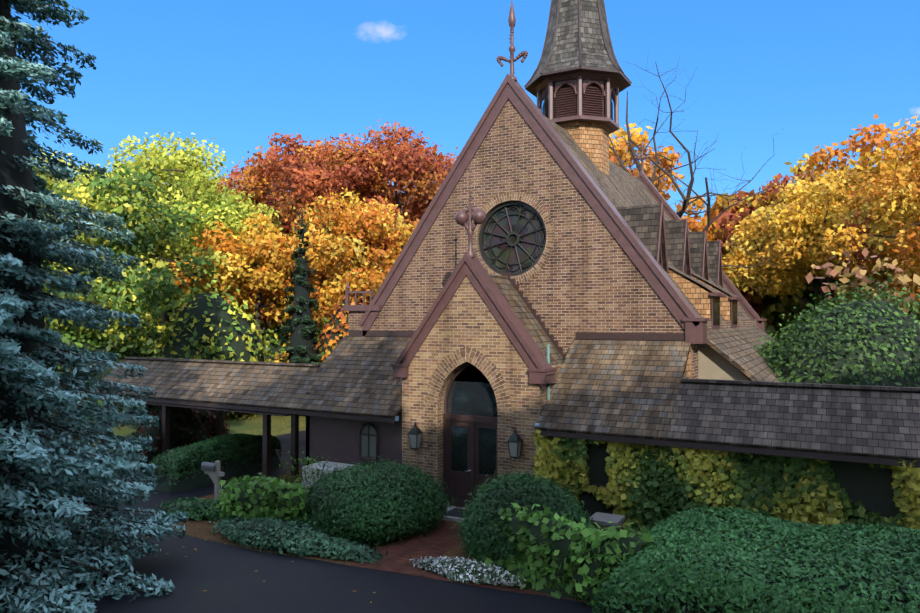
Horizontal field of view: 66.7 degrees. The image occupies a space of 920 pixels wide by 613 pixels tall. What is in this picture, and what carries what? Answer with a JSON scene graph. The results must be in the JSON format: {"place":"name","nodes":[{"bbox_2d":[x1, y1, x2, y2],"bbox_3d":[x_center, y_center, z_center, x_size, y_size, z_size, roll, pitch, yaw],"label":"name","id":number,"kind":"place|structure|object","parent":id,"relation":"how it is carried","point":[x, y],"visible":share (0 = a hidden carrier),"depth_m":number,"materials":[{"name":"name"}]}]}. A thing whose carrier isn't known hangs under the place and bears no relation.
{"place":"outdoors","nodes":[
{"label":"outdoors","id":0,"kind":"place"},
{"bbox_2d":[95,359,318,408],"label":"carport roof","id":1,"kind":"structure","parent":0,"point":[268,386],"depth_m":21.64,"materials":[{"name":"tile"}]},
{"bbox_2d":[0,430,602,612],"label":"asphalt drive","id":2,"kind":"object","parent":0,"point":[227,578],"depth_m":12.53,"materials":[{"name":"grey asphalt"}]},
{"bbox_2d":[102,401,298,478],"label":"carport posts","id":3,"kind":"object","parent":2,"relation":"on","point":[266,453],"visible":0.25,"depth_m":21.56,"materials":[{"name":"brown wood"}]},
{"bbox_2d":[110,536,375,602],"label":"drive leaves","id":4,"kind":"object","parent":2,"relation":"on","point":[254,571],"visible":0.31,"depth_m":13.36,"materials":[{"name":"orange plant"}]},
{"bbox_2d":[53,409,582,602],"bbox_3d":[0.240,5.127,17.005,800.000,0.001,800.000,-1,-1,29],"label":"ground","id":5,"kind":"structure","parent":0,"point":[280,425],"depth_m":31.20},
{"bbox_2d":[31,149,89,274],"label":"tree","id":6,"kind":"object","parent":5,"relation":"on","point":[48,179],"depth_m":49.35,"materials":[{"name":"green plant"}]},
{"bbox_2d":[0,0,189,612],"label":"spruce tree","id":7,"kind":"object","parent":5,"relation":"on","point":[47,461],"visible":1,"depth_m":12.30,"materials":[{"name":"green plant"}]},
{"bbox_2d":[45,319,153,421],"bbox_3d":[-18.430,2.688,33.504,7.678,6.467,7.282,-1,-1,29],"label":"shrub","id":8,"kind":"object","parent":5,"relation":"on","point":[100,346],"visible":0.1,"depth_m":32.47,"materials":[{"name":"green plant"}]},
{"bbox_2d":[90,292,172,356],"bbox_3d":[-18.411,2.343,38.858,7.614,8.524,6.332,-1,-1,29],"label":"tree","id":9,"kind":"object","parent":5,"relation":"on","point":[160,329],"depth_m":37.71,"materials":[{"name":"green plant"}]},
{"bbox_2d":[37,164,229,354],"bbox_3d":[-16.389,-0.887,34.499,13.036,12.756,11.870,-1,-1,29],"label":"tree","id":10,"kind":"object","parent":5,"relation":"on","point":[146,223],"visible":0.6,"depth_m":31.98,"materials":[{"name":"green plant"}]},
{"bbox_2d":[44,130,286,331],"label":"tree","id":11,"kind":"object","parent":5,"relation":"on","point":[226,211],"visible":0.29,"depth_m":40.05,"materials":[{"name":"green plant"}]},
{"bbox_2d":[131,404,210,466],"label":"dark shrub","id":12,"kind":"object","parent":5,"relation":"on","point":[186,427],"visible":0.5,"depth_m":22.78,"materials":[{"name":"green plant"}]},
{"bbox_2d":[152,295,191,323],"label":"tree","id":13,"kind":"object","parent":5,"relation":"on","point":[172,310],"depth_m":46.90,"materials":[{"name":"green plant"}]},
{"bbox_2d":[110,155,235,290],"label":"tree","id":14,"kind":"object","parent":5,"relation":"on","point":[187,181],"depth_m":64.43,"materials":[{"name":"green plant"}]},
{"bbox_2d":[116,154,251,307],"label":"tree","id":15,"kind":"object","parent":5,"relation":"on","point":[214,184],"visible":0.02,"depth_m":50.31,"materials":[{"name":"green plant"}]},
{"bbox_2d":[140,273,273,422],"bbox_3d":[-12.766,2.052,34.724,6.640,7.453,6.535,1,-1,-33],"label":"shrub","id":16,"kind":"object","parent":5,"relation":"on","point":[214,325],"visible":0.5,"depth_m":33.09,"materials":[{"name":"green plant"}]},
{"bbox_2d":[187,408,229,439],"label":"dark shrub","id":17,"kind":"object","parent":5,"relation":"on","point":[208,418],"visible":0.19,"depth_m":26.10,"materials":[{"name":"black plant"}]},
{"bbox_2d":[148,433,281,492],"bbox_3d":[-7.352,4.594,21.412,1.252,1.235,4.276,-1,-1,29],"label":"hedge","id":18,"kind":"object","parent":5,"relation":"on","point":[178,469],"visible":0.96,"depth_m":20.60,"materials":[{"name":"green plant"}]},
{"bbox_2d":[164,212,327,362],"bbox_3d":[-11.788,0.086,39.561,9.644,10.980,10.690,-1,-1,29],"label":"tree","id":19,"kind":"object","parent":5,"relation":"on","point":[223,275],"visible":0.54,"depth_m":37.33,"materials":[{"name":"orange plant"}]},
{"bbox_2d":[245,299,280,360],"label":"shrub","id":20,"kind":"object","parent":5,"relation":"on","point":[272,326],"depth_m":40.20,"materials":[{"name":"green plant"}]},
{"bbox_2d":[262,317,321,362],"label":"shrub","id":21,"kind":"object","parent":5,"relation":"on","point":[275,346],"visible":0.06,"depth_m":39.73,"materials":[{"name":"green plant"}]},
{"bbox_2d":[278,207,322,415],"bbox_3d":[-7.893,0.227,35.281,3.146,10.500,3.076,-1,-1,29],"label":"arborvitae tree","id":22,"kind":"object","parent":5,"relation":"on","point":[301,329],"visible":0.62,"depth_m":35.00,"materials":[{"name":"green plant"}]},
{"bbox_2d":[216,132,395,295],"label":"tree","id":23,"kind":"object","parent":5,"relation":"on","point":[309,184],"visible":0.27,"depth_m":46.39,"materials":[{"name":"red plant"}]},
{"bbox_2d":[224,135,402,273],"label":"tree","id":24,"kind":"object","parent":5,"relation":"on","point":[239,174],"depth_m":55.78,"materials":[{"name":"red plant"}]},
{"bbox_2d":[242,187,414,323],"bbox_3d":[-6.914,-0.656,40.355,11.053,12.496,11.360,-1,-1,29],"label":"tree","id":25,"kind":"object","parent":5,"relation":"on","point":[358,225],"visible":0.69,"depth_m":37.63,"materials":[{"name":"orange plant"}]},
{"bbox_2d":[313,278,369,362],"bbox_3d":[-4.941,2.375,35.454,4.438,7.820,3.682,0,-1,18],"label":"autumn tree","id":26,"kind":"object","parent":5,"relation":"on","point":[335,330],"visible":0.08,"depth_m":34.57,"materials":[{"name":"orange plant"}]},
{"bbox_2d":[307,285,379,363],"bbox_3d":[-5.401,2.329,37.639,6.846,7.325,7.391,-1,-1,29],"label":"tree","id":27,"kind":"object","parent":5,"relation":"on","point":[321,343],"depth_m":35.61,"materials":[{"name":"orange plant"}]},
{"bbox_2d":[306,392,401,464],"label":"wing wall","id":28,"kind":"structure","parent":5,"relation":"on","point":[331,439],"depth_m":19.03,"materials":[{"name":"paint"}]},
{"bbox_2d":[286,335,410,417],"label":"roof","id":29,"kind":"structure","parent":28,"relation":"on","point":[352,375],"depth_m":19.61,"materials":[{"name":"grey tile"}]},
{"bbox_2d":[303,119,458,271],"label":"tree","id":30,"kind":"object","parent":5,"relation":"on","point":[405,166],"visible":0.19,"depth_m":45.80,"materials":[{"name":"red plant"}]},
{"bbox_2d":[402,275,561,489],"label":"porch walls","id":31,"kind":"structure","parent":5,"relation":"on","point":[467,318],"depth_m":17.17,"materials":[{"name":"beige brick"}]},
{"bbox_2d":[408,422,422,450],"bbox_3d":[-1.110,3.263,17.595,0.280,0.730,0.330,-1,-1,29],"label":"lantern","id":32,"kind":"object","parent":31,"relation":"attached to","point":[415,433],"visible":1,"depth_m":17.51,"materials":[{"name":"brown metal"}]},
{"bbox_2d":[425,347,511,477],"bbox_3d":[0.164,2.553,17.082,2.400,3.150,0.001,-1,-1,29],"label":"brick door arch","id":33,"kind":"structure","parent":31,"relation":"attached to","point":[480,361],"depth_m":17.03,"materials":[{"name":"brown brick"}]},
{"bbox_2d":[443,363,496,507],"bbox_3d":[0.327,3.190,17.365,1.690,3.687,0.110,-1,-1,29],"label":"door frame","id":34,"kind":"object","parent":31,"relation":"attached to","point":[460,484],"visible":0.5,"depth_m":17.45,"materials":[{"name":"brown wood"}]},
{"bbox_2d":[446,367,496,474],"bbox_3d":[0.336,2.744,17.391,1.660,2.780,0.010,-1,-1,29],"label":"door glass","id":35,"kind":"object","parent":34,"relation":"in","point":[477,397],"visible":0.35,"depth_m":17.42,"materials":[{"name":"black glass"}]},
{"bbox_2d":[451,433,495,475],"bbox_3d":[0.328,3.659,17.359,1.270,0.960,0.016,-1,-1,29],"label":"grille door","id":36,"kind":"structure","parent":35,"relation":"attached to","point":[479,457],"depth_m":17.27,"materials":[{"name":"black metal"}]},
{"bbox_2d":[454,167,485,257],"bbox_3d":[0.257,-2.344,17.344,0.860,2.260,0.361,-1,-1,29],"label":"finial","id":37,"kind":"object","parent":31,"relation":"on","point":[462,217],"visible":0.96,"depth_m":17.29,"materials":[{"name":"brown metal"}]},
{"bbox_2d":[391,253,556,391],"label":"porch trim","id":38,"kind":"structure","parent":31,"relation":"attached to","point":[542,370],"depth_m":16.94,"materials":[{"name":"brown wood"}]},
{"bbox_2d":[507,429,522,458],"bbox_3d":[1.291,3.198,16.275,0.280,0.730,0.330,-1,-1,29],"label":"lantern","id":39,"kind":"object","parent":31,"relation":"attached to","point":[514,440],"visible":1,"depth_m":16.18,"materials":[{"name":"brown metal"}]},
{"bbox_2d":[489,274,563,385],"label":"porch roof","id":40,"kind":"structure","parent":31,"relation":"on","point":[526,317],"depth_m":18.21,"materials":[{"name":"brown tile"}]},
{"bbox_2d":[547,344,549,399],"bbox_3d":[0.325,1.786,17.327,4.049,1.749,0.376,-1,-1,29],"label":"downspout","id":41,"kind":"object","parent":31,"relation":"attached to","point":[548,361],"visible":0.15,"depth_m":16.51,"materials":[{"name":"green metal"}]},
{"bbox_2d":[95,184,919,339],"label":"treeline","id":42,"kind":"object","parent":5,"relation":"on","point":[771,309],"visible":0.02,"depth_m":67.13,"materials":[{"name":"orange plant"}]},
{"bbox_2d":[609,154,666,194],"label":"tree","id":43,"kind":"object","parent":5,"relation":"on","point":[635,171],"depth_m":49.71,"materials":[{"name":"orange plant"}]},
{"bbox_2d":[609,123,713,239],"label":"tree","id":44,"kind":"object","parent":5,"relation":"on","point":[637,139],"visible":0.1,"depth_m":66.32,"materials":[{"name":"orange plant"}]},
{"bbox_2d":[609,53,789,288],"bbox_3d":[10.130,-3.858,35.914,12.830,18.824,13.477,-1,-1,29],"label":"bare oak tree","id":45,"kind":"object","parent":5,"relation":"on","point":[686,203],"visible":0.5,"depth_m":34.18,"materials":[{"name":"brown plant"}]},
{"bbox_2d":[698,343,751,380],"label":"aisle wall","id":46,"kind":"structure","parent":5,"relation":"on","point":[713,364],"depth_m":17.38,"materials":[{"name":"paint"}]},
{"bbox_2d":[716,153,879,312],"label":"tree","id":47,"kind":"object","parent":5,"relation":"on","point":[767,197],"visible":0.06,"depth_m":59.90,"materials":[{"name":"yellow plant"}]},
{"bbox_2d":[722,168,915,318],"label":"tree","id":48,"kind":"object","parent":5,"relation":"on","point":[813,219],"visible":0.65,"depth_m":49.27,"materials":[{"name":"yellow plant"}]},
{"bbox_2d":[753,269,919,386],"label":"evergreen bush","id":49,"kind":"object","parent":5,"relation":"on","point":[856,340],"visible":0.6,"depth_m":18.69,"materials":[{"name":"green plant"}]},
{"bbox_2d":[804,114,919,319],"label":"tree","id":50,"kind":"object","parent":5,"relation":"on","point":[864,149],"visible":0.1,"depth_m":52.16,"materials":[{"name":"orange plant"}]},
{"bbox_2d":[805,248,919,313],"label":"sparse tree","id":51,"kind":"object","parent":5,"relation":"on","point":[856,271],"visible":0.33,"depth_m":23.25,"materials":[{"name":"orange plant"}]},
{"bbox_2d":[820,158,919,313],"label":"tree","id":52,"kind":"object","parent":5,"relation":"on","point":[891,203],"visible":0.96,"depth_m":37.50,"materials":[{"name":"orange plant"}]},
{"bbox_2d":[836,116,919,279],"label":"tree","id":53,"kind":"object","parent":5,"relation":"on","point":[906,148],"visible":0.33,"depth_m":40.70,"materials":[{"name":"orange plant"}]},
{"bbox_3d":[8.166,3.764,13.989,13.180,2.610,2.190,-1,-1,29],"label":"wing wall","id":54,"kind":"object","parent":5,"relation":"on","visible":0},
{"bbox_2d":[359,423,610,485],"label":"wing window frames","id":55,"kind":"structure","parent":54,"relation":"attached to","point":[368,435],"depth_m":18.56,"materials":[{"name":"brown wood"}]},
{"bbox_2d":[361,426,376,456],"bbox_3d":[0.327,3.528,17.068,6.880,0.960,0.005,-1,-1,29],"label":"window glass","id":56,"kind":"object","parent":55,"relation":"in","point":[364,445],"visible":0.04,"depth_m":18.61,"materials":[{"name":"grey glass"}]},
{"bbox_2d":[683,346,691,378],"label":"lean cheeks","id":57,"kind":"object","parent":54,"relation":"on","point":[688,372],"visible":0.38,"depth_m":16.46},
{"bbox_2d":[533,429,919,534],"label":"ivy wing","id":58,"kind":"structure","parent":54,"relation":"attached to","point":[648,487],"depth_m":14.00,"materials":[{"name":"green plant"}]},
{"bbox_2d":[667,382,919,460],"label":"wing roof","id":59,"kind":"structure","parent":54,"relation":"on","point":[871,423],"depth_m":13.83,"materials":[{"name":"grey tile"}]},
{"bbox_2d":[88,395,919,467],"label":"eave fascia","id":60,"kind":"structure","parent":59,"relation":"attached to","point":[286,412],"depth_m":15.06,"materials":[{"name":"brown wood"}]},
{"bbox_2d":[124,357,919,391],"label":"ridge caps","id":61,"kind":"object","parent":59,"relation":"on","point":[868,387],"visible":0.9,"depth_m":15.04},
{"bbox_2d":[171,491,583,602],"bbox_3d":[13.617,4.934,7.349,47.250,0.001,4.630,-1,-1,29],"label":"mulch bed","id":62,"kind":"object","parent":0,"point":[202,529],"depth_m":15.05,"materials":[{"name":"brown soil"}]},
{"bbox_2d":[155,497,227,520],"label":"groundcover plant","id":63,"kind":"object","parent":62,"relation":"on","point":[197,509],"visible":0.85,"depth_m":16.91,"materials":[{"name":"green plant"}]},
{"bbox_2d":[201,460,224,499],"bbox_3d":[-6.283,4.532,17.814,0.700,1.220,0.190,-1,-1,29],"label":"mailbox post","id":64,"kind":"object","parent":62,"relation":"on","point":[212,471],"visible":0.98,"depth_m":17.72,"materials":[{"name":"grey wood"}]},
{"bbox_2d":[216,473,312,521],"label":"hydrangea shrub","id":65,"kind":"object","parent":62,"relation":"on","point":[248,497],"visible":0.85,"depth_m":16.00,"materials":[{"name":"green plant"}]},
{"bbox_2d":[209,515,387,564],"bbox_3d":[-3.563,4.870,15.011,4.949,0.449,1.750,-1,-1,29],"label":"juniper groundcover","id":66,"kind":"object","parent":62,"relation":"on","point":[295,537],"visible":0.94,"depth_m":14.54,"materials":[{"name":"green plant"}]},
{"bbox_2d":[265,451,343,489],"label":"rose bush","id":67,"kind":"object","parent":62,"relation":"on","point":[311,463],"visible":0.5,"depth_m":18.07,"materials":[{"name":"green plant"}]},
{"bbox_2d":[302,461,356,491],"bbox_3d":[-2.956,4.704,18.412,2.350,0.900,0.870,-1,-1,29],"label":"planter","id":68,"kind":"object","parent":62,"relation":"on","point":[328,464],"visible":0.07,"depth_m":18.53,"materials":[{"name":"stone"}]},
{"bbox_2d":[293,455,458,547],"bbox_3d":[-1.895,4.353,16.194,3.502,1.748,3.402,1,-1,-31],"label":"yew shrub","id":69,"kind":"object","parent":62,"relation":"on","point":[378,503],"visible":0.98,"depth_m":15.17,"materials":[{"name":"green plant"}]},
{"bbox_2d":[406,555,526,586],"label":"alyssum plant","id":70,"kind":"object","parent":62,"relation":"on","point":[462,569],"visible":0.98,"depth_m":12.81,"materials":[{"name":"white plant"}]},
{"bbox_2d":[451,466,595,566],"bbox_3d":[1.302,4.184,13.965,3.092,1.950,2.805,-1,-1,29],"label":"yew shrub","id":71,"kind":"object","parent":62,"relation":"on","point":[480,534],"visible":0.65,"depth_m":13.45,"materials":[{"name":"green plant"}]},
{"bbox_2d":[467,500,603,605],"bbox_3d":[1.609,4.404,12.997,3.420,1.602,1.705,-1,-1,29],"label":"hydrangea shrub","id":72,"kind":"object","parent":62,"relation":"on","point":[542,540],"visible":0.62,"depth_m":12.41,"materials":[{"name":"green plant"}]},
{"bbox_2d":[592,523,621,530],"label":"bench legs","id":73,"kind":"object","parent":62,"relation":"on","point":[601,526],"depth_m":13.86,"materials":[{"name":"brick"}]},
{"bbox_2d":[588,512,624,526],"bbox_3d":[2.943,4.280,14.050,0.600,0.080,0.600,-1,-1,29],"label":"seat","id":74,"kind":"object","parent":73,"relation":"on","point":[600,518],"visible":0.93,"depth_m":13.98,"materials":[{"name":"grey stone"}]},
{"bbox_2d":[563,521,654,609],"bbox_3d":[2.694,4.415,12.005,1.901,1.662,1.291,-1,-1,29],"label":"hydrangea shrub","id":75,"kind":"object","parent":62,"relation":"on","point":[603,556],"visible":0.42,"depth_m":11.69,"materials":[{"name":"green plant"}]},
{"bbox_2d":[592,505,919,612],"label":"yew hedge","id":76,"kind":"object","parent":62,"relation":"on","point":[711,559],"visible":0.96,"depth_m":10.22,"materials":[{"name":"green plant"}]},
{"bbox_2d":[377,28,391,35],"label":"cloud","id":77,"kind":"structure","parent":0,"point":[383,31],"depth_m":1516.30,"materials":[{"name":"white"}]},
{"bbox_2d":[11,0,919,221],"label":"sky","id":78,"kind":"structure","parent":0,"point":[236,73],"materials":[{"name":"blue"}]},
{"bbox_2d":[395,416,539,425],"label":"eave fixtures","id":79,"kind":"object","parent":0,"point":[397,419],"visible":0.32,"depth_m":17.80,"materials":[{"name":"grey metal"}]},
{"bbox_2d":[353,520,587,602],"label":"brick walkway","id":80,"kind":"structure","parent":0,"point":[439,541],"depth_m":14.40,"materials":[{"name":"red brick"}]},
{"bbox_2d":[440,506,467,522],"bbox_3d":[0.132,5.076,16.974,2.000,0.100,0.940,-1,-1,29],"label":"stoop","id":81,"kind":"object","parent":80,"relation":"on","point":[452,518],"visible":0.07,"depth_m":16.67,"materials":[{"name":"concrete"}]},
{"bbox_2d":[445,508,465,517],"bbox_3d":[0.110,5.018,16.936,0.900,0.015,0.650,-1,-1,29],"label":"door mat","id":82,"kind":"object","parent":81,"relation":"on","point":[455,512],"depth_m":17.01,"materials":[{"name":"grey rubber"}]},
{"bbox_2d":[348,99,756,378],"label":"nave walls","id":83,"kind":"structure","parent":0,"point":[589,277],"depth_m":18.60,"materials":[{"name":"brown brick"}]},
{"bbox_2d":[479,201,545,275],"bbox_3d":[1.465,-1.861,19.262,2.080,2.080,0.100,-1,-1,29],"label":"window tracery","id":84,"kind":"object","parent":83,"relation":"in","point":[482,232],"visible":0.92,"depth_m":19.29,"materials":[{"name":"black metal"}]},
{"bbox_2d":[483,205,544,272],"bbox_3d":[1.489,-1.860,19.306,2.100,2.100,0.001,-1,-1,29],"label":"rose window","id":85,"kind":"structure","parent":84,"relation":"in","point":[527,247],"depth_m":19.31,"materials":[{"name":"black glass"}]},
{"bbox_2d":[472,192,554,283],"bbox_3d":[1.442,-1.862,19.220,2.550,2.550,0.235,-1,-1,29],"label":"brick window surround","id":86,"kind":"object","parent":83,"relation":"attached to","point":[489,206],"visible":0.77,"depth_m":18.91,"materials":[{"name":"beige brick"}]},
{"bbox_2d":[349,330,684,340],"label":"roof ridge trim","id":87,"kind":"structure","parent":83,"relation":"attached to","point":[627,336],"depth_m":17.76,"materials":[{"name":"brown wood"}]},
{"bbox_2d":[502,272,565,358],"bbox_3d":[1.273,0.471,19.138,4.000,2.800,0.017,-1,-1,29],"label":"roof flashing","id":88,"kind":"object","parent":83,"relation":"attached to","point":[537,317],"visible":0.19,"depth_m":18.72,"materials":[{"name":"brown metal"}]},
{"bbox_2d":[343,74,766,344],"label":"rake trim","id":89,"kind":"structure","parent":83,"relation":"attached to","point":[693,324],"depth_m":18.95,"materials":[{"name":"brown wood"}]},
{"bbox_2d":[496,1,527,81],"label":"finial","id":90,"kind":"object","parent":89,"relation":"on","point":[512,22],"visible":1,"depth_m":19.38,"materials":[{"name":"brown metal"}]},
{"bbox_2d":[634,141,650,173],"bbox_3d":[8.337,-6.816,31.957,0.780,1.600,0.240,-1,-1,29],"label":"finial","id":91,"kind":"object","parent":89,"relation":"on","point":[642,158],"visible":0.96,"depth_m":31.92,"materials":[{"name":"metal"}]},
{"bbox_2d":[557,121,610,175],"bbox_3d":[4.072,-4.866,24.164,2.145,2.502,2.145,-1,-1,29],"label":"steeple base","id":92,"kind":"object","parent":83,"relation":"on","point":[591,139],"visible":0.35,"depth_m":23.28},
{"bbox_2d":[534,72,620,133],"bbox_3d":[4.072,-6.892,24.203,2.994,1.590,2.994,-1,-1,29],"label":"belfry","id":93,"kind":"object","parent":92,"relation":"on","point":[612,83],"depth_m":23.19,"materials":[{"name":"brown wood"}]},
{"bbox_2d":[529,0,621,89],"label":"steeple roof","id":94,"kind":"structure","parent":93,"relation":"on","point":[566,51],"depth_m":23.31,"materials":[{"name":"grey tile"}]},
{"bbox_2d":[524,0,631,96],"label":"roof trim","id":95,"kind":"structure","parent":94,"relation":"attached to","point":[622,78],"depth_m":23.35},
{"bbox_2d":[534,338,690,440],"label":"roof","id":96,"kind":"structure","parent":83,"relation":"attached to","point":[624,388],"depth_m":16.14,"materials":[{"name":"brown tile"}]},
{"bbox_2d":[545,116,779,381],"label":"church roof","id":97,"kind":"structure","parent":83,"relation":"on","point":[619,186],"depth_m":21.81,"materials":[{"name":"brown tile"}]},
{"bbox_2d":[615,204,722,287],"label":"dormer roofs","id":98,"kind":"structure","parent":83,"relation":"on","point":[642,221],"depth_m":22.04,"materials":[{"name":"tile"}]},
{"bbox_2d":[656,202,723,286],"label":"dormer trim","id":99,"kind":"structure","parent":98,"relation":"attached to","point":[661,219],"depth_m":22.20,"materials":[{"name":"brown wood"}]},
{"bbox_2d":[668,269,732,319],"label":"box dormer cheeks","id":100,"kind":"object","parent":83,"relation":"on","point":[697,295],"visible":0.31,"depth_m":19.72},
{"bbox_2d":[668,265,737,296],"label":"box dormer roofs","id":101,"kind":"structure","parent":100,"relation":"on","point":[694,279],"depth_m":20.73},
{"bbox_2d":[710,293,742,329],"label":"window frames","id":102,"kind":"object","parent":100,"relation":"attached to","point":[719,296],"depth_m":20.24,"materials":[{"name":"brown wood"}]},
{"bbox_2d":[713,298,736,324],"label":"window panes","id":103,"kind":"structure","parent":102,"relation":"in","point":[716,309],"depth_m":20.22,"materials":[{"name":"glass"}]},
{"bbox_2d":[658,249,703,276],"bbox_3d":[7.938,-1.657,23.744,0.001,1.085,10.816,-1,-1,29],"label":"dormer glass","id":104,"kind":"object","parent":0,"point":[660,259],"visible":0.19,"depth_m":19.44,"materials":[{"name":"black glass"}]}
]}

